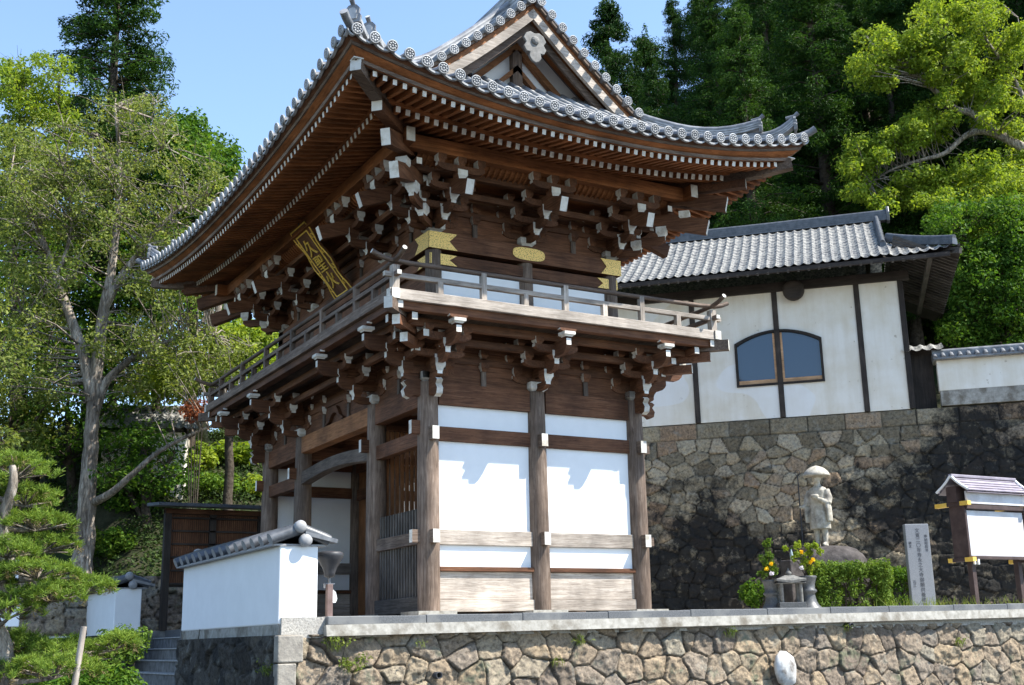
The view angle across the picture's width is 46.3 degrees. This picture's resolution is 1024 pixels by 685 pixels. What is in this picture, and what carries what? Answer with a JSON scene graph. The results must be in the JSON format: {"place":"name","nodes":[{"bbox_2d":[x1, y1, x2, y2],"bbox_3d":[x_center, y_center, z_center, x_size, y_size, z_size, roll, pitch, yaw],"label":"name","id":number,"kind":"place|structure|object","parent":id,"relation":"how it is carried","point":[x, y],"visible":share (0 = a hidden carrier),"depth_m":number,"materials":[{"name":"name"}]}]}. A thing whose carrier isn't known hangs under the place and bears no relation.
{"place":"outdoors","nodes":[
{"label":"outdoors","id":0,"kind":"place"},
{"bbox_2d":[0,448,103,684],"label":"slope","id":1,"kind":"structure","parent":0,"point":[94,637],"depth_m":29.21,"materials":[{"name":"green plant"}]},
{"bbox_2d":[0,286,48,456],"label":"broadleaf tree","id":2,"kind":"object","parent":1,"relation":"on","point":[8,364],"visible":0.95,"depth_m":33.36,"materials":[{"name":"green plant"}]},
{"bbox_2d":[0,378,75,558],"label":"broadleaf tree","id":3,"kind":"object","parent":1,"relation":"on","point":[35,425],"visible":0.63,"depth_m":40.50,"materials":[{"name":"green plant"}]},
{"bbox_2d":[0,115,78,533],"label":"broadleaf tree","id":4,"kind":"object","parent":1,"relation":"on","point":[16,154],"visible":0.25,"depth_m":42.59,"materials":[{"name":"green plant"}]},
{"bbox_2d":[0,204,103,533],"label":"broadleaf tree","id":5,"kind":"object","parent":1,"relation":"on","point":[20,256],"visible":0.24,"depth_m":42.67,"materials":[{"name":"green plant"}]},
{"bbox_2d":[1,419,262,575],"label":"undergrowth","id":6,"kind":"object","parent":1,"relation":"on","point":[216,435],"visible":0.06,"depth_m":40.59,"materials":[{"name":"green plant"}]},
{"bbox_2d":[0,0,729,429],"label":"sky","id":7,"kind":"structure","parent":0,"point":[241,62],"materials":[{"name":"blue"}]},
{"bbox_2d":[25,4,1023,672],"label":"hillside","id":8,"kind":"structure","parent":0,"point":[105,520],"depth_m":39.71,"materials":[{"name":"green plant"}]},
{"bbox_2d":[2,482,58,509],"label":"shrub","id":9,"kind":"object","parent":8,"relation":"on","point":[40,501],"visible":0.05,"depth_m":42.26,"materials":[{"name":"green plant"}]},
{"bbox_2d":[0,48,86,483],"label":"tree","id":10,"kind":"object","parent":8,"relation":"on","point":[14,90],"visible":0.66,"depth_m":45.97,"materials":[{"name":"green plant"}]},
{"bbox_2d":[0,342,156,493],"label":"broadleaf tree","id":11,"kind":"object","parent":8,"relation":"on","point":[68,458],"visible":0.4,"depth_m":41.99,"materials":[{"name":"green plant"}]},
{"bbox_2d":[22,149,185,403],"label":"broadleaf tree","id":12,"kind":"object","parent":8,"relation":"on","point":[114,303],"visible":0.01,"depth_m":48.93,"materials":[{"name":"green plant"}]},
{"bbox_2d":[94,525,137,558],"bbox_3d":[-12.563,6.310,37.400,1.794,1.287,1.580,0,-14,-5],"label":"shrub","id":13,"kind":"object","parent":8,"relation":"on","point":[119,541],"visible":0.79,"depth_m":37.16,"materials":[{"name":"green plant"}]},
{"bbox_2d":[0,0,232,421],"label":"cedar tree","id":14,"kind":"object","parent":8,"relation":"on","point":[91,25],"visible":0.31,"depth_m":49.66,"materials":[{"name":"green plant"}]},
{"bbox_2d":[0,77,262,575],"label":"tree","id":15,"kind":"object","parent":8,"relation":"on","point":[22,190],"visible":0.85,"depth_m":38.17,"materials":[{"name":"green plant"}]},
{"bbox_2d":[101,476,169,515],"bbox_3d":[-12.538,5.083,39.976,2.228,1.479,1.816,2,-14,-14],"label":"shrub","id":16,"kind":"object","parent":8,"relation":"on","point":[123,503],"visible":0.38,"depth_m":39.58,"materials":[{"name":"green plant"}]},
{"bbox_2d":[88,411,203,523],"bbox_3d":[-12.219,4.663,39.866,3.796,4.840,6.885,3,-15,-17],"label":"broadleaf tree","id":17,"kind":"object","parent":8,"relation":"on","point":[145,480],"visible":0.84,"depth_m":39.10,"materials":[{"name":"green plant"}]},
{"bbox_2d":[99,405,208,499],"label":"house","id":18,"kind":"structure","parent":8,"relation":"on","point":[179,424],"depth_m":42.66,"materials":[{"name":"paint"}]},
{"bbox_2d":[128,443,151,464],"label":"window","id":19,"kind":"structure","parent":18,"relation":"in","point":[129,449],"depth_m":42.12,"materials":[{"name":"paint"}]},
{"bbox_2d":[65,206,251,429],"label":"broadleaf tree","id":20,"kind":"object","parent":8,"relation":"on","point":[83,322],"visible":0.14,"depth_m":44.09,"materials":[{"name":"green plant"}]},
{"bbox_2d":[130,106,247,470],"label":"tree","id":21,"kind":"object","parent":8,"relation":"on","point":[220,152],"visible":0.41,"depth_m":46.20,"materials":[{"name":"green plant"}]},
{"bbox_2d":[178,397,207,508],"bbox_3d":[-9.677,4.648,36.077,1.038,6.103,1.115,7,-16,-29],"label":"red leaved shrub","id":22,"kind":"object","parent":8,"relation":"on","point":[185,408],"visible":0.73,"depth_m":36.35,"materials":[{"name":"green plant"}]},
{"bbox_2d":[113,317,278,509],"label":"tree","id":23,"kind":"object","parent":8,"relation":"on","point":[257,334],"visible":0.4,"depth_m":40.09,"materials":[{"name":"green plant"}]},
{"bbox_2d":[187,439,219,475],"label":"broad leaved shrub","id":24,"kind":"object","parent":8,"relation":"on","point":[209,458],"visible":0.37,"depth_m":44.33,"materials":[{"name":"green plant"}]},
{"bbox_2d":[194,472,254,496],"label":"shrub","id":25,"kind":"object","parent":8,"relation":"on","point":[213,480],"visible":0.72,"depth_m":42.73,"materials":[{"name":"green plant"}]},
{"bbox_2d":[212,439,257,468],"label":"broad leaved shrub","id":26,"kind":"object","parent":8,"relation":"on","point":[241,452],"visible":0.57,"depth_m":45.74,"materials":[{"name":"green plant"}]},
{"bbox_2d":[240,472,261,497],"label":"shrub","id":27,"kind":"object","parent":8,"relation":"on","point":[254,478],"visible":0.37,"depth_m":43.90,"materials":[{"name":"green plant"}]},
{"bbox_2d":[580,0,645,109],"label":"cedar tree","id":28,"kind":"object","parent":8,"relation":"on","point":[606,24],"visible":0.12,"depth_m":76.17,"materials":[{"name":"green plant"}]},
{"bbox_2d":[621,23,688,114],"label":"cedar tree","id":29,"kind":"object","parent":8,"relation":"on","point":[647,47],"visible":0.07,"depth_m":84.71,"materials":[{"name":"green plant"}]},
{"bbox_2d":[649,0,705,124],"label":"cedar tree","id":30,"kind":"object","parent":8,"relation":"on","point":[676,40],"visible":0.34,"depth_m":78.43,"materials":[{"name":"green plant"}]},
{"bbox_2d":[637,59,719,227],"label":"cedar tree","id":31,"kind":"object","parent":8,"relation":"on","point":[655,85],"visible":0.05,"depth_m":53.61,"materials":[{"name":"green plant"}]},
{"bbox_2d":[675,0,726,113],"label":"cedar tree","id":32,"kind":"object","parent":8,"relation":"on","point":[719,18],"visible":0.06,"depth_m":90.82,"materials":[{"name":"green plant"}]},
{"bbox_2d":[672,0,736,220],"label":"cedar tree","id":33,"kind":"object","parent":8,"relation":"on","point":[695,13],"visible":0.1,"depth_m":70.22,"materials":[{"name":"green plant"}]},
{"bbox_2d":[676,2,777,226],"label":"cedar tree","id":34,"kind":"object","parent":8,"relation":"on","point":[711,24],"visible":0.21,"depth_m":59.45,"materials":[{"name":"green plant"}]},
{"bbox_2d":[719,0,776,198],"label":"cedar tree","id":35,"kind":"object","parent":8,"relation":"on","point":[727,2],"depth_m":78.67,"materials":[{"name":"green plant"}]},
{"bbox_2d":[505,402,1023,613],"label":"stone wall","id":36,"kind":"structure","parent":8,"relation":"on","point":[722,501],"depth_m":36.34,"materials":[{"name":"grey stone"}]},
{"bbox_2d":[931,343,1023,407],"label":"terrace wall","id":37,"kind":"structure","parent":36,"relation":"on","point":[980,375],"depth_m":36.17,"materials":[{"name":"paint"}]},
{"bbox_2d":[709,0,822,378],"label":"cedar tree","id":38,"kind":"object","parent":8,"relation":"on","point":[738,46],"visible":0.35,"depth_m":52.15,"materials":[{"name":"green plant"}]},
{"bbox_2d":[738,0,801,209],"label":"cedar tree","id":39,"kind":"object","parent":8,"relation":"on","point":[760,26],"visible":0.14,"depth_m":68.82,"materials":[{"name":"green plant"}]},
{"bbox_2d":[616,206,961,427],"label":"temple hall","id":40,"kind":"structure","parent":8,"relation":"on","point":[796,292],"depth_m":38.15,"materials":[{"name":"paint"}]},
{"bbox_2d":[734,329,824,387],"bbox_3d":[8.457,0.464,38.007,2.720,1.790,0.150,-5,-14,15],"label":"arched window","id":41,"kind":"structure","parent":40,"relation":"in","point":[801,351],"depth_m":38.00,"materials":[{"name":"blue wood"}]},
{"bbox_2d":[908,343,942,409],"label":"side gate","id":42,"kind":"structure","parent":40,"relation":"attached to","point":[923,379],"depth_m":37.05,"materials":[{"name":"brown wood"}]},
{"bbox_2d":[731,0,897,233],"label":"cedar tree","id":43,"kind":"object","parent":8,"relation":"on","point":[776,113],"visible":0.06,"depth_m":59.24,"materials":[{"name":"green plant"}]},
{"bbox_2d":[801,0,872,209],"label":"cedar tree","id":44,"kind":"object","parent":8,"relation":"on","point":[834,8],"visible":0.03,"depth_m":69.80,"materials":[{"name":"green plant"}]},
{"bbox_2d":[758,0,934,343],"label":"cedar tree","id":45,"kind":"object","parent":8,"relation":"on","point":[825,103],"visible":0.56,"depth_m":54.92,"materials":[{"name":"green plant"}]},
{"bbox_2d":[832,0,905,231],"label":"cedar tree","id":46,"kind":"object","parent":8,"relation":"on","point":[855,17],"visible":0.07,"depth_m":62.58,"materials":[{"name":"green plant"}]},
{"bbox_2d":[858,2,926,118],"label":"cedar tree","id":47,"kind":"object","parent":8,"relation":"on","point":[893,30],"visible":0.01,"depth_m":68.70,"materials":[{"name":"green plant"}]},
{"bbox_2d":[839,0,986,346],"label":"cedar tree","id":48,"kind":"object","parent":8,"relation":"on","point":[901,94],"visible":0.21,"depth_m":54.53,"materials":[{"name":"green plant"}]},
{"bbox_2d":[830,0,1023,217],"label":"camphor tree","id":49,"kind":"object","parent":8,"relation":"on","point":[875,68],"visible":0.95,"depth_m":48.07,"materials":[{"name":"green plant"}]},
{"bbox_2d":[873,0,1021,243],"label":"cedar tree","id":50,"kind":"object","parent":8,"relation":"on","point":[907,6],"visible":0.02,"depth_m":59.79,"materials":[{"name":"green plant"}]},
{"bbox_2d":[884,0,1023,343],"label":"cedar tree","id":51,"kind":"object","parent":8,"relation":"on","point":[979,142],"visible":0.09,"depth_m":53.38,"materials":[{"name":"green plant"}]},
{"bbox_2d":[922,163,1002,343],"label":"ground cover","id":52,"kind":"object","parent":8,"relation":"on","point":[927,325],"depth_m":53.35,"materials":[{"name":"green plant"}]},
{"bbox_2d":[907,177,1023,333],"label":"camphor tree","id":53,"kind":"object","parent":8,"relation":"on","point":[923,200],"visible":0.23,"depth_m":45.54,"materials":[{"name":"green plant"}]},
{"bbox_2d":[920,190,1023,348],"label":"camphor tree","id":54,"kind":"object","parent":8,"relation":"on","point":[999,255],"visible":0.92,"depth_m":42.15,"materials":[{"name":"green plant"}]},
{"bbox_2d":[967,0,1023,312],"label":"cedar tree","id":55,"kind":"object","parent":8,"relation":"on","point":[1015,6],"visible":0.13,"depth_m":54.84,"materials":[{"name":"green plant"}]},
{"bbox_2d":[977,0,1023,193],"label":"cedar tree","id":56,"kind":"object","parent":8,"relation":"on","point":[993,63],"depth_m":58.84,"materials":[{"name":"green plant"}]},
{"bbox_2d":[280,617,1023,637],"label":"gravel terrace","id":57,"kind":"structure","parent":0,"point":[305,627],"depth_m":21.35,"materials":[{"name":"grey gravel"}]},
{"bbox_2d":[11,575,182,636],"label":"rubble bank","id":58,"kind":"structure","parent":57,"relation":"on","point":[61,619],"depth_m":30.19,"materials":[{"name":"stone"}]},
{"bbox_2d":[50,572,154,637],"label":"boundary wall","id":59,"kind":"structure","parent":57,"relation":"on","point":[109,612],"depth_m":27.80,"materials":[{"name":"paint"}]},
{"bbox_2d":[165,629,179,636],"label":"threshold slab","id":60,"kind":"structure","parent":57,"relation":"on","point":[172,633],"depth_m":27.30,"materials":[{"name":"stone"}]},
{"bbox_2d":[147,502,260,630],"bbox_3d":[-7.186,5.363,28.803,3.000,3.019,1.200,7,-16,-29],"label":"board screen","id":61,"kind":"object","parent":57,"relation":"on","point":[186,531],"visible":0.46,"depth_m":28.71,"materials":[{"name":"brown wood"}]},
{"bbox_2d":[173,520,337,639],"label":"boundary wall","id":62,"kind":"structure","parent":57,"relation":"on","point":[261,584],"depth_m":18.90,"materials":[{"name":"paint"}]},
{"bbox_2d":[318,551,343,615],"bbox_3d":[-2.840,3.756,18.640,0.430,1.010,0.426,7,-16,-29],"label":"floodlight","id":63,"kind":"object","parent":57,"relation":"on","point":[329,562],"visible":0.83,"depth_m":18.58,"materials":[{"name":"grey metal"}]},
{"bbox_2d":[135,0,816,616],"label":"temple gate","id":64,"kind":"structure","parent":57,"relation":"on","point":[443,404],"depth_m":22.66,"materials":[{"name":"wood"}]},
{"bbox_2d":[290,221,352,298],"bbox_3d":[-4.044,-1.873,25.651,0.346,2.171,0.980,-38,8,-32],"label":"name plaque","id":65,"kind":"object","parent":64,"relation":"attached to","point":[322,261],"visible":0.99,"depth_m":25.50,"materials":[{"name":"gold wood"}]},
{"bbox_2d":[737,577,765,608],"bbox_3d":[6.487,6.789,31.766,1.006,1.112,1.045,-1,-14,-1],"label":"shrub","id":66,"kind":"object","parent":57,"relation":"on","point":[750,595],"visible":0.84,"depth_m":31.64,"materials":[{"name":"green plant"}]},
{"bbox_2d":[762,580,778,607],"bbox_3d":[6.561,6.465,30.300,0.610,0.902,0.610,7,-16,-29],"label":"flower vase","id":67,"kind":"object","parent":57,"relation":"on","point":[771,593],"visible":0.73,"depth_m":30.20,"materials":[{"name":"stone"}]},
{"bbox_2d":[756,538,778,579],"bbox_3d":[6.479,5.589,30.567,0.554,1.194,0.719,7,-16,-29],"label":"flower spray","id":68,"kind":"object","parent":67,"relation":"in","point":[768,564],"visible":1,"depth_m":30.45,"materials":[{"name":"green plant"}]},
{"bbox_2d":[773,569,806,607],"bbox_3d":[6.985,6.267,30.141,0.740,1.190,0.640,-1,-14,0],"label":"stone offering lantern","id":69,"kind":"object","parent":57,"relation":"on","point":[787,578],"visible":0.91,"depth_m":29.92,"materials":[{"name":"grey stone"}]},
{"bbox_2d":[780,560,804,601],"bbox_3d":[7.467,6.479,31.735,0.500,1.400,0.400,7,-16,-29],"label":"offering ledge","id":70,"kind":"object","parent":57,"relation":"on","point":[789,589],"visible":0.32,"depth_m":31.62,"materials":[{"name":"grey stone"}]},
{"bbox_2d":[798,576,820,607],"bbox_3d":[7.505,6.406,30.310,0.663,0.980,0.663,7,-16,-29],"label":"flower vase","id":71,"kind":"object","parent":57,"relation":"on","point":[809,592],"visible":0.62,"depth_m":30.18,"materials":[{"name":"metal"}]},
{"bbox_2d":[782,540,823,575],"bbox_3d":[7.463,5.549,30.480,1.055,1.034,0.677,2,-14,-12],"label":"flower spray","id":72,"kind":"object","parent":71,"relation":"in","point":[807,566],"visible":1,"depth_m":30.41,"materials":[{"name":"green plant"}]},
{"bbox_2d":[795,545,869,598],"bbox_3d":[8.738,6.330,32.879,2.137,1.502,1.236,-1,-14,0],"label":"boulder","id":73,"kind":"object","parent":57,"relation":"on","point":[833,553],"visible":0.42,"depth_m":32.48,"materials":[{"name":"grey stone"}]},
{"bbox_2d":[795,466,832,546],"bbox_3d":[8.510,4.532,33.318,0.825,2.226,0.794,6,-16,-27],"label":"monk statue","id":74,"kind":"object","parent":73,"relation":"on","point":[817,508],"visible":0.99,"depth_m":33.20,"materials":[{"name":"stone"}]},
{"bbox_2d":[811,557,895,606],"bbox_3d":[8.920,6.430,31.526,2.153,1.486,1.175,-1,-14,-2],"label":"hedge","id":75,"kind":"object","parent":57,"relation":"on","point":[879,574],"visible":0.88,"depth_m":31.23,"materials":[{"name":"green plant"}]},
{"bbox_2d":[889,565,909,605],"bbox_3d":[10.533,6.706,32.480,1.518,1.343,1.106,-1,-14,-2],"label":"hedge","id":76,"kind":"object","parent":57,"relation":"on","point":[899,574],"visible":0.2,"depth_m":32.20,"materials":[{"name":"green plant"}]},
{"bbox_2d":[902,524,935,605],"bbox_3d":[10.696,5.955,31.435,0.840,2.360,0.440,-1,-14,-2],"label":"inscribed stone","id":77,"kind":"object","parent":57,"relation":"on","point":[919,562],"visible":0.98,"depth_m":31.39,"materials":[{"name":"stone"}]},
{"bbox_2d":[867,595,1022,605],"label":"grass","id":78,"kind":"structure","parent":57,"relation":"on","point":[884,602],"depth_m":25.24,"materials":[{"name":"green plant"}]},
{"bbox_2d":[935,474,1023,603],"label":"notice board","id":79,"kind":"object","parent":57,"relation":"on","point":[997,534],"visible":0.88,"depth_m":26.68,"materials":[{"name":"brown wood"}]},
{"label":"ground","id":80,"kind":"structure","parent":0,"visible":0},
{"bbox_2d":[0,606,19,628],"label":"sign panel","id":81,"kind":"object","parent":80,"relation":"on","point":[12,622],"visible":0.17,"depth_m":19.03,"materials":[{"name":"white paint"}]},
{"bbox_2d":[0,448,143,684],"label":"pine tree","id":82,"kind":"object","parent":80,"relation":"on","point":[23,665],"visible":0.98,"depth_m":13.76,"materials":[{"name":"green plant"}]},
{"bbox_2d":[71,626,86,684],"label":"wooden stake","id":83,"kind":"object","parent":82,"relation":"attached to","point":[79,655],"visible":1,"depth_m":12.87,"materials":[{"name":"beige wood"}]},
{"bbox_2d":[23,658,147,684],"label":"azalea bush","id":84,"kind":"object","parent":80,"relation":"on","point":[123,678],"visible":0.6,"depth_m":16.84,"materials":[{"name":"green plant"}]},
{"bbox_2d":[96,623,152,683],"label":"azalea bush","id":85,"kind":"object","parent":80,"relation":"on","point":[125,654],"visible":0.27,"depth_m":18.40,"materials":[{"name":"green plant"}]},
{"bbox_2d":[109,626,181,684],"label":"stone steps","id":86,"kind":"structure","parent":80,"relation":"on","point":[155,665],"depth_m":25.43,"materials":[{"name":"grey stone"}]},
{"bbox_2d":[63,603,1023,684],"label":"retaining wall","id":87,"kind":"structure","parent":80,"relation":"on","point":[908,654],"depth_m":20.72,"materials":[{"name":"stone"}]},
{"bbox_2d":[255,657,275,675],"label":"weed","id":88,"kind":"object","parent":87,"relation":"attached to","point":[265,669],"visible":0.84,"depth_m":17.70,"materials":[{"name":"green plant"}]},
{"bbox_2d":[321,636,355,652],"bbox_3d":[-2.611,4.465,17.857,0.503,0.305,0.467,7,-16,-29],"label":"weed","id":89,"kind":"object","parent":87,"relation":"on","point":[337,640],"visible":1,"depth_m":17.85,"materials":[{"name":"green plant"}]},
{"bbox_2d":[338,652,372,673],"bbox_3d":[-2.382,4.812,17.965,0.587,0.334,0.424,4,-15,-19],"label":"weed","id":90,"kind":"object","parent":87,"relation":"attached to","point":[348,662],"visible":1,"depth_m":17.92,"materials":[{"name":"green plant"}]},
{"bbox_2d":[432,672,441,678],"bbox_3d":[-1.197,5.186,18.674,0.110,0.107,0.290,7,-16,-29],"label":"drain pipe","id":91,"kind":"object","parent":87,"relation":"attached to","point":[434,675],"visible":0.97,"depth_m":18.58,"materials":[{"name":"paint"}]},
{"bbox_2d":[551,655,564,666],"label":"weed","id":92,"kind":"object","parent":87,"relation":"attached to","point":[555,659],"visible":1,"depth_m":19.70,"materials":[{"name":"green plant"}]},
{"bbox_2d":[571,633,593,644],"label":"weed","id":93,"kind":"object","parent":87,"relation":"attached to","point":[582,638],"visible":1,"depth_m":19.99,"materials":[{"name":"green plant"}]},
{"bbox_2d":[721,626,736,638],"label":"weed","id":94,"kind":"object","parent":87,"relation":"attached to","point":[732,631],"visible":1,"depth_m":21.52,"materials":[{"name":"green plant"}]},
{"bbox_2d":[774,651,795,684],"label":"white stone","id":95,"kind":"object","parent":87,"relation":"attached to","point":[785,667],"visible":1,"depth_m":21.84,"materials":[{"name":"white stone"}]},
{"bbox_2d":[844,623,853,627],"bbox_3d":[6.443,5.452,23.079,0.110,0.107,0.290,7,-16,-29],"label":"drain pipe","id":96,"kind":"object","parent":87,"relation":"attached to","point":[850,624],"visible":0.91,"depth_m":22.99,"materials":[{"name":"paint"}]},
{"bbox_2d":[954,637,968,646],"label":"weed","id":97,"kind":"object","parent":87,"relation":"attached to","point":[960,641],"visible":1,"depth_m":24.32,"materials":[{"name":"green plant"}]}
]}

